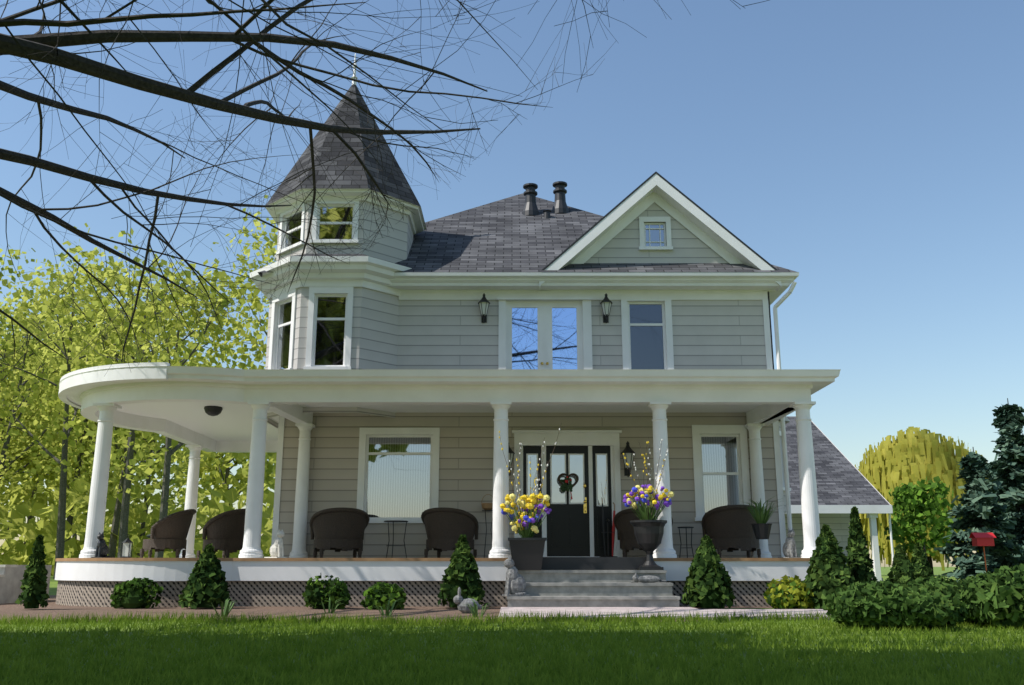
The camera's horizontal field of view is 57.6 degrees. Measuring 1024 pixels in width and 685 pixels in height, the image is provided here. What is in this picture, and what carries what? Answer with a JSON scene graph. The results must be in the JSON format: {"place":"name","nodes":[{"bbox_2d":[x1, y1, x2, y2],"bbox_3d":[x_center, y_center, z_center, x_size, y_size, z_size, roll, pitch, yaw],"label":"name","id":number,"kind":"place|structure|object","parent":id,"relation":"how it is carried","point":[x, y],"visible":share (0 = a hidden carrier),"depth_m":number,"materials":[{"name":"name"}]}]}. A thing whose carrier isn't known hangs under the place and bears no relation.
{"place":"outdoors","nodes":[
{"label":"outdoors","id":0,"kind":"place"},
{"bbox_2d":[0,567,1023,684],"bbox_3d":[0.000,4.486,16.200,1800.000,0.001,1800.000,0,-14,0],"label":"ground","id":1,"kind":"structure","parent":0,"point":[885,571],"depth_m":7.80,"materials":[{"name":"green plant"}]},
{"bbox_2d":[0,378,23,502],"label":"forest tree","id":2,"kind":"object","parent":1,"relation":"on","point":[10,469],"visible":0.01,"depth_m":86.54,"materials":[{"name":"green plant"}]},
{"bbox_2d":[0,245,41,443],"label":"forest tree","id":3,"kind":"object","parent":1,"relation":"on","point":[9,286],"visible":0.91,"depth_m":41.98,"materials":[{"name":"green plant"}]},
{"bbox_2d":[0,323,50,490],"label":"forest tree","id":4,"kind":"object","parent":1,"relation":"on","point":[10,453],"visible":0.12,"depth_m":70.41,"materials":[{"name":"green plant"}]},
{"bbox_2d":[0,565,51,603],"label":"wall","id":5,"kind":"structure","parent":1,"relation":"on","point":[11,576],"depth_m":15.02,"materials":[{"name":"concrete"}]},
{"bbox_2d":[0,442,57,553],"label":"forest tree","id":6,"kind":"object","parent":1,"relation":"on","point":[5,474],"visible":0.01,"depth_m":116.67,"materials":[{"name":"green plant"}]},
{"bbox_2d":[0,302,73,508],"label":"forest tree","id":7,"kind":"object","parent":1,"relation":"on","point":[17,334],"visible":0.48,"depth_m":58.54,"materials":[{"name":"green plant"}]},
{"bbox_2d":[0,282,73,501],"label":"forest tree","id":8,"kind":"object","parent":1,"relation":"on","point":[38,413],"visible":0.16,"depth_m":62.73,"materials":[{"name":"green plant"}]},
{"bbox_2d":[0,357,86,507],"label":"forest tree","id":9,"kind":"object","parent":1,"relation":"on","point":[20,470],"visible":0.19,"depth_m":69.02,"materials":[{"name":"green plant"}]},
{"bbox_2d":[0,319,112,544],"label":"forest tree","id":10,"kind":"object","parent":1,"relation":"on","point":[46,481],"depth_m":87.98,"materials":[{"name":"green plant"}]},
{"bbox_2d":[0,252,123,508],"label":"forest tree","id":11,"kind":"object","parent":1,"relation":"on","point":[5,446],"visible":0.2,"depth_m":58.81,"materials":[{"name":"green plant"}]},
{"bbox_2d":[7,400,133,523],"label":"forest tree","id":12,"kind":"object","parent":1,"relation":"on","point":[68,477],"visible":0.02,"depth_m":81.36,"materials":[{"name":"green plant"}]},
{"bbox_2d":[0,284,153,541],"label":"forest tree","id":13,"kind":"object","parent":1,"relation":"on","point":[69,517],"visible":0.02,"depth_m":69.36,"materials":[{"name":"green plant"}]},
{"bbox_2d":[37,444,146,538],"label":"forest tree","id":14,"kind":"object","parent":1,"relation":"on","point":[39,490],"visible":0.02,"depth_m":109.47,"materials":[{"name":"green plant"}]},
{"bbox_2d":[26,338,163,541],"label":"forest tree","id":15,"kind":"object","parent":1,"relation":"on","point":[50,500],"visible":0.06,"depth_m":71.80,"materials":[{"name":"green plant"}]},
{"bbox_2d":[15,302,178,512],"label":"forest tree","id":16,"kind":"object","parent":1,"relation":"on","point":[137,483],"visible":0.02,"depth_m":71.90,"materials":[{"name":"green plant"}]},
{"bbox_2d":[48,472,151,533],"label":"forest tree","id":17,"kind":"object","parent":1,"relation":"on","point":[141,478],"visible":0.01,"depth_m":127.68,"materials":[{"name":"green plant"}]},
{"bbox_2d":[0,252,214,578],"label":"forest tree","id":18,"kind":"object","parent":1,"relation":"on","point":[65,434],"visible":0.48,"depth_m":44.95,"materials":[{"name":"green plant"}]},
{"bbox_2d":[13,267,205,513],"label":"forest tree","id":19,"kind":"object","parent":1,"relation":"on","point":[24,404],"visible":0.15,"depth_m":53.79,"materials":[{"name":"green plant"}]},
{"bbox_2d":[11,223,242,557],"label":"forest tree","id":20,"kind":"object","parent":1,"relation":"on","point":[128,454],"visible":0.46,"depth_m":40.89,"materials":[{"name":"green plant"}]},
{"bbox_2d":[29,254,233,557],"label":"forest tree","id":21,"kind":"object","parent":1,"relation":"on","point":[114,530],"visible":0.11,"depth_m":55.40,"materials":[{"name":"green plant"}]},
{"bbox_2d":[0,474,274,575],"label":"understory foliage","id":22,"kind":"object","parent":1,"relation":"on","point":[17,552],"visible":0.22,"depth_m":59.84,"materials":[{"name":"green plant"}]},
{"bbox_2d":[71,303,221,557],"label":"forest tree","id":23,"kind":"object","parent":1,"relation":"on","point":[177,482],"visible":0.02,"depth_m":71.40,"materials":[{"name":"green plant"}]},
{"bbox_2d":[59,245,268,557],"bbox_3d":[-13.905,2.665,38.577,8.668,14.004,8.876,0,-14,0],"label":"forest tree","id":24,"kind":"object","parent":1,"relation":"on","point":[139,320],"visible":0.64,"depth_m":38.45,"materials":[{"name":"green plant"}]},
{"bbox_2d":[117,358,219,509],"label":"forest tree","id":25,"kind":"object","parent":1,"relation":"on","point":[182,482],"visible":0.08,"depth_m":129.31,"materials":[{"name":"green plant"}]},
{"bbox_2d":[172,367,274,513],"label":"forest tree","id":26,"kind":"object","parent":1,"relation":"on","point":[228,465],"visible":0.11,"depth_m":118.29,"materials":[{"name":"green plant"}]},
{"bbox_2d":[173,361,275,513],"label":"forest tree","id":27,"kind":"object","parent":1,"relation":"on","point":[269,465],"visible":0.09,"depth_m":116.86,"materials":[{"name":"green plant"}]},
{"bbox_2d":[198,195,287,486],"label":"forest tree","id":28,"kind":"object","parent":1,"relation":"on","point":[251,266],"visible":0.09,"depth_m":48.11,"materials":[{"name":"green plant"}]},
{"bbox_2d":[219,212,277,483],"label":"forest tree","id":29,"kind":"object","parent":1,"relation":"on","point":[268,252],"visible":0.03,"depth_m":42.89,"materials":[{"name":"green plant"}]},
{"bbox_2d":[241,367,276,510],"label":"forest tree","id":30,"kind":"object","parent":1,"relation":"on","point":[244,471],"visible":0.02,"depth_m":98.01,"materials":[{"name":"green plant"}]},
{"bbox_2d":[0,0,768,375],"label":"bare tree","id":31,"kind":"object","parent":1,"relation":"on","point":[38,46],"visible":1,"depth_m":11.21,"materials":[{"name":"brown plant"}]},
{"bbox_2d":[0,595,771,623],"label":"mulch bed","id":32,"kind":"object","parent":1,"relation":"on","point":[54,608],"visible":0.14,"depth_m":12.19,"materials":[{"name":"brown soil"}]},
{"bbox_2d":[15,535,49,608],"bbox_3d":[-6.549,3.141,12.817,0.400,0.996,0.381,0,-14,0],"label":"conical shrub","id":33,"kind":"object","parent":32,"relation":"on","point":[33,595],"visible":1,"depth_m":12.72,"materials":[{"name":"green plant"}]},
{"bbox_2d":[110,577,163,608],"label":"shrub","id":34,"kind":"object","parent":32,"relation":"on","point":[134,593],"visible":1,"depth_m":13.02,"materials":[{"name":"green plant"}]},
{"bbox_2d":[178,543,230,608],"bbox_3d":[-4.308,3.294,13.141,0.704,0.909,0.698,0,-14,0],"label":"conical shrub","id":35,"kind":"object","parent":32,"relation":"on","point":[205,587],"visible":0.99,"depth_m":12.96,"materials":[{"name":"green plant"}]},
{"bbox_2d":[212,598,235,616],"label":"plant","id":36,"kind":"object","parent":32,"relation":"on","point":[227,608],"visible":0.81,"depth_m":10.94,"materials":[{"name":"green plant"}]},
{"bbox_2d":[302,573,351,608],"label":"shrub","id":37,"kind":"object","parent":32,"relation":"on","point":[313,592],"visible":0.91,"depth_m":12.89,"materials":[{"name":"green plant"}]},
{"bbox_2d":[317,597,342,612],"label":"plant","id":38,"kind":"object","parent":32,"relation":"on","point":[334,608],"visible":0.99,"depth_m":11.70,"materials":[{"name":"green plant"}]},
{"bbox_2d":[360,582,406,609],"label":"shrub","id":39,"kind":"object","parent":32,"relation":"on","point":[379,594],"visible":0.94,"depth_m":12.72,"materials":[{"name":"green plant"}]},
{"bbox_2d":[375,598,398,615],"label":"plant","id":40,"kind":"object","parent":32,"relation":"on","point":[387,611],"visible":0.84,"depth_m":11.15,"materials":[{"name":"green plant"}]},
{"bbox_2d":[437,534,488,607],"bbox_3d":[-0.683,3.228,13.164,0.720,1.021,0.682,0,-14,0],"label":"conical shrub","id":41,"kind":"object","parent":32,"relation":"on","point":[462,572],"visible":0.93,"depth_m":13.00,"materials":[{"name":"green plant"}]},
{"bbox_2d":[453,587,481,612],"bbox_3d":[-0.560,3.257,11.763,0.370,0.332,0.186,2,-14,-10],"label":"rabbit statue","id":42,"kind":"object","parent":32,"relation":"on","point":[459,600],"visible":0.91,"depth_m":11.70,"materials":[{"name":"stone"}]},
{"bbox_2d":[464,599,495,616],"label":"plant","id":43,"kind":"object","parent":32,"relation":"on","point":[474,610],"visible":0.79,"depth_m":10.89,"materials":[{"name":"green plant"}]},
{"bbox_2d":[55,362,840,606],"bbox_3d":[-1.355,2.763,17.059,12.750,3.752,7.935,0,-14,0],"label":"porch","id":44,"kind":"object","parent":1,"relation":"on","point":[196,409],"visible":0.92,"depth_m":14.26,"materials":[{"name":"beige paint"}]},
{"bbox_2d":[91,532,112,557],"bbox_3d":[-6.146,3.049,14.020,0.203,0.392,0.232,-5,-14,19],"label":"black dog statue","id":45,"kind":"object","parent":44,"relation":"on","point":[102,549],"visible":0.98,"depth_m":13.95,"materials":[{"name":"black stone"}]},
{"bbox_2d":[120,534,132,557],"bbox_3d":[-5.750,3.043,13.924,0.161,0.343,0.161,7,-15,-26],"label":"deck lantern","id":46,"kind":"object","parent":44,"relation":"on","point":[127,543],"visible":1,"depth_m":13.88,"materials":[{"name":"black metal"}]},
{"bbox_2d":[140,509,196,557],"bbox_3d":[-5.840,3.262,15.888,0.816,0.835,1.009,2,-14,-10],"label":"wicker chair","id":47,"kind":"object","parent":44,"relation":"on","point":[170,531],"visible":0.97,"depth_m":15.54,"materials":[{"name":"brown wicker"}]},
{"bbox_2d":[197,508,245,557],"bbox_3d":[-5.237,3.563,17.324,0.898,0.918,1.110,-5,-14,19],"label":"wicker chair","id":48,"kind":"object","parent":44,"relation":"on","point":[224,532],"visible":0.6,"depth_m":16.95,"materials":[{"name":"brown wicker"}]},
{"bbox_2d":[264,529,287,557],"bbox_3d":[-3.543,3.028,14.034,0.261,0.441,0.228,-8,-15,29],"label":"white cat statue","id":49,"kind":"object","parent":44,"relation":"on","point":[276,549],"visible":0.98,"depth_m":13.96,"materials":[{"name":"white ceramic"}]},
{"bbox_2d":[310,507,369,557],"bbox_3d":[-2.929,3.246,15.822,1.009,0.835,0.816,5,-14,-19],"label":"wicker chair","id":50,"kind":"object","parent":44,"relation":"on","point":[339,529],"visible":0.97,"depth_m":15.58,"materials":[{"name":"brown wicker"}]},
{"bbox_2d":[384,520,407,557],"bbox_3d":[-2.000,3.389,15.998,0.420,0.642,0.426,0,-14,0],"label":"iron table","id":51,"kind":"object","parent":44,"relation":"on","point":[394,521],"visible":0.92,"depth_m":15.93,"materials":[{"name":"black metal"}]},
{"bbox_2d":[421,507,478,557],"bbox_3d":[-1.071,3.246,15.822,1.009,0.835,0.816,-5,-14,19],"label":"wicker chair","id":52,"kind":"object","parent":44,"relation":"on","point":[445,528],"visible":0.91,"depth_m":15.58,"materials":[{"name":"brown wicker"}]},
{"bbox_2d":[481,494,492,557],"bbox_3d":[-0.413,3.213,16.280,0.255,1.115,0.240,0,-14,0],"label":"plant stand","id":53,"kind":"object","parent":44,"relation":"on","point":[487,506],"visible":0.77,"depth_m":16.27,"materials":[{"name":"black metal"}]},
{"bbox_2d":[502,556,529,596],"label":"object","id":54,"kind":"object","parent":44,"relation":"on","point":[515,584],"visible":0.97,"depth_m":12.97,"materials":[{"name":"stone"}]},
{"bbox_2d":[499,426,560,569],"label":"potted flowers","id":55,"kind":"object","parent":44,"relation":"on","point":[527,550],"visible":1,"depth_m":13.58,"materials":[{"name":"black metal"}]},
{"bbox_2d":[600,499,616,556],"bbox_3d":[1.660,3.213,16.146,0.340,1.050,0.331,0,-14,0],"label":"umbrella stand","id":56,"kind":"object","parent":44,"relation":"on","point":[608,532],"visible":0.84,"depth_m":16.12,"materials":[{"name":"black metal"}]},
{"bbox_2d":[614,508,672,556],"bbox_3d":[2.239,3.257,15.868,1.009,0.835,0.816,-2,-14,10],"label":"wicker chair","id":57,"kind":"object","parent":44,"relation":"on","point":[626,537],"visible":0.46,"depth_m":15.70,"materials":[{"name":"brown wicker"}]},
{"bbox_2d":[623,437,673,569],"bbox_3d":[2.033,2.385,13.859,0.742,1.942,0.751,0,-14,0],"label":"planter urn","id":58,"kind":"object","parent":44,"relation":"on","point":[648,531],"visible":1,"depth_m":13.68,"materials":[{"name":"grey stone"}]},
{"bbox_2d":[631,573,666,582],"bbox_3d":[1.971,3.366,13.324,0.526,0.144,0.152,1,-14,-4],"label":"lying cat statue","id":59,"kind":"object","parent":44,"relation":"on","point":[645,579],"visible":0.98,"depth_m":13.28,"materials":[{"name":"stone"}]},
{"bbox_2d":[678,527,693,557],"bbox_3d":[3.000,3.449,16.035,0.280,0.541,0.287,0,-14,0],"label":"iron table","id":60,"kind":"object","parent":44,"relation":"on","point":[686,540],"visible":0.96,"depth_m":16.05,"materials":[{"name":"black metal"}]},
{"bbox_2d":[701,505,760,557],"bbox_3d":[3.756,3.212,15.772,1.060,0.877,0.857,1,-14,-5],"label":"wicker chair","id":61,"kind":"object","parent":44,"relation":"on","point":[728,528],"visible":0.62,"depth_m":15.50,"materials":[{"name":"brown wicker"}]},
{"bbox_2d":[741,495,784,538],"bbox_3d":[4.000,2.801,14.959,0.930,0.698,0.940,0,-14,0],"label":"potted plant","id":62,"kind":"object","parent":44,"relation":"on","point":[762,526],"visible":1,"depth_m":14.85,"materials":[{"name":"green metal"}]},
{"bbox_2d":[778,528,800,557],"bbox_3d":[4.258,3.086,14.323,0.241,0.466,0.276,5,-14,-19],"label":"cat statue","id":63,"kind":"object","parent":44,"relation":"on","point":[789,548],"visible":0.97,"depth_m":14.23,"materials":[{"name":"stone"}]},
{"bbox_2d":[250,53,798,557],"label":"house","id":64,"kind":"structure","parent":1,"relation":"on","point":[676,275],"depth_m":17.20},
{"bbox_2d":[478,294,489,322],"bbox_3d":[-0.520,-0.643,17.290,0.231,0.564,0.270,0,-14,0],"label":"lantern","id":65,"kind":"object","parent":64,"relation":"attached to","point":[483,302],"visible":1,"depth_m":17.23,"materials":[{"name":"black metal"}]},
{"bbox_2d":[508,442,514,475],"bbox_3d":[-0.080,2.076,16.618,0.262,0.641,0.306,0,-14,0],"label":"lantern door","id":66,"kind":"structure","parent":64,"relation":"attached to","point":[511,452],"depth_m":16.56,"materials":[{"name":"black metal"}]},
{"bbox_2d":[558,473,578,499],"bbox_3d":[1.000,2.547,16.506,0.377,0.472,0.087,0,-14,0],"label":"wreath","id":67,"kind":"object","parent":64,"relation":"attached to","point":[564,487],"visible":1,"depth_m":16.50,"materials":[{"name":"brown"}]},
{"bbox_2d":[600,293,612,322],"bbox_3d":[1.750,-0.643,17.290,0.231,0.564,0.270,0,-14,0],"label":"lantern","id":68,"kind":"object","parent":64,"relation":"attached to","point":[606,303],"visible":1,"depth_m":17.23,"materials":[{"name":"black metal"}]},
{"bbox_2d":[621,441,634,476],"bbox_3d":[2.070,2.076,16.618,0.262,0.641,0.306,0,-14,0],"label":"lantern","id":69,"kind":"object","parent":64,"relation":"attached to","point":[628,451],"depth_m":16.55,"materials":[{"name":"black metal"}]},
{"bbox_2d":[785,416,893,580],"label":"wing","id":70,"kind":"structure","parent":64,"relation":"attached to","point":[844,485],"depth_m":29.41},
{"bbox_2d":[498,607,830,619],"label":"walkway","id":71,"kind":"structure","parent":1,"relation":"on","point":[604,610],"depth_m":11.53,"materials":[{"name":"grey concrete"}]},
{"bbox_2d":[680,535,735,608],"bbox_3d":[2.734,3.215,13.122,0.794,1.005,0.775,0,-14,0],"label":"conical shrub","id":72,"kind":"object","parent":1,"relation":"on","point":[708,581],"visible":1,"depth_m":12.93,"materials":[{"name":"green plant"}]},
{"bbox_2d":[763,575,817,608],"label":"yellow shrub","id":73,"kind":"object","parent":1,"relation":"on","point":[785,594],"visible":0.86,"depth_m":12.51,"materials":[{"name":"yellow plant"}]},
{"bbox_2d":[803,524,855,608],"bbox_3d":[4.273,3.041,12.650,0.840,1.144,0.858,0,-14,0],"label":"conical shrub","id":74,"kind":"object","parent":1,"relation":"on","point":[828,571],"visible":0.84,"depth_m":12.47,"materials":[{"name":"green plant"}]},
{"bbox_2d":[845,506,877,583],"bbox_3d":[4.826,2.982,12.966,0.460,1.408,0.491,0,-14,0],"label":"conical shrub","id":75,"kind":"object","parent":1,"relation":"on","point":[860,562],"visible":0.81,"depth_m":12.89,"materials":[{"name":"green plant"}]},
{"bbox_2d":[821,579,968,629],"bbox_3d":[3.633,2.517,8.913,1.254,0.485,1.005,0,-14,0],"label":"bush","id":76,"kind":"object","parent":1,"relation":"on","point":[878,604],"visible":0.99,"depth_m":8.65,"materials":[{"name":"green plant"}]},
{"bbox_2d":[887,543,916,584],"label":"conical shrub","id":77,"kind":"object","parent":1,"relation":"on","point":[902,570],"visible":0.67,"depth_m":12.47,"materials":[{"name":"green plant"}]},
{"bbox_2d":[880,476,960,560],"bbox_3d":[14.197,6.477,32.191,2.673,3.596,2.731,0,-14,0],"label":"round tree","id":78,"kind":"object","parent":1,"relation":"on","point":[915,503],"visible":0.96,"depth_m":31.79,"materials":[{"name":"green plant"}]},
{"bbox_2d":[911,542,934,578],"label":"conical shrub","id":79,"kind":"object","parent":1,"relation":"on","point":[921,565],"visible":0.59,"depth_m":13.07,"materials":[{"name":"green plant"}]},
{"bbox_2d":[855,426,998,575],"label":"willow","id":80,"kind":"object","parent":1,"relation":"on","point":[913,454],"visible":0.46,"depth_m":55.83,"materials":[{"name":"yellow plant"}]},
{"bbox_2d":[907,563,1023,628],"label":"hedge","id":81,"kind":"object","parent":1,"relation":"on","point":[996,597],"visible":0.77,"depth_m":8.95,"materials":[{"name":"green plant"}]},
{"bbox_2d":[934,447,1023,581],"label":"spruce","id":82,"kind":"object","parent":1,"relation":"on","point":[977,511],"visible":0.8,"depth_m":21.18,"materials":[{"name":"green plant"}]},
{"bbox_2d":[969,533,995,570],"bbox_3d":[8.900,4.183,17.507,0.400,1.200,0.260,0,-14,0],"label":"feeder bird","id":83,"kind":"object","parent":1,"relation":"on","point":[983,539],"visible":0.76,"depth_m":17.52},
{"bbox_2d":[985,398,1023,567],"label":"spruce","id":84,"kind":"object","parent":1,"relation":"on","point":[1008,464],"visible":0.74,"depth_m":24.03,"materials":[{"name":"green plant"}]},
{"bbox_2d":[0,0,1023,566],"label":"sky","id":85,"kind":"structure","parent":0,"point":[870,151],"materials":[{"name":"blue"}]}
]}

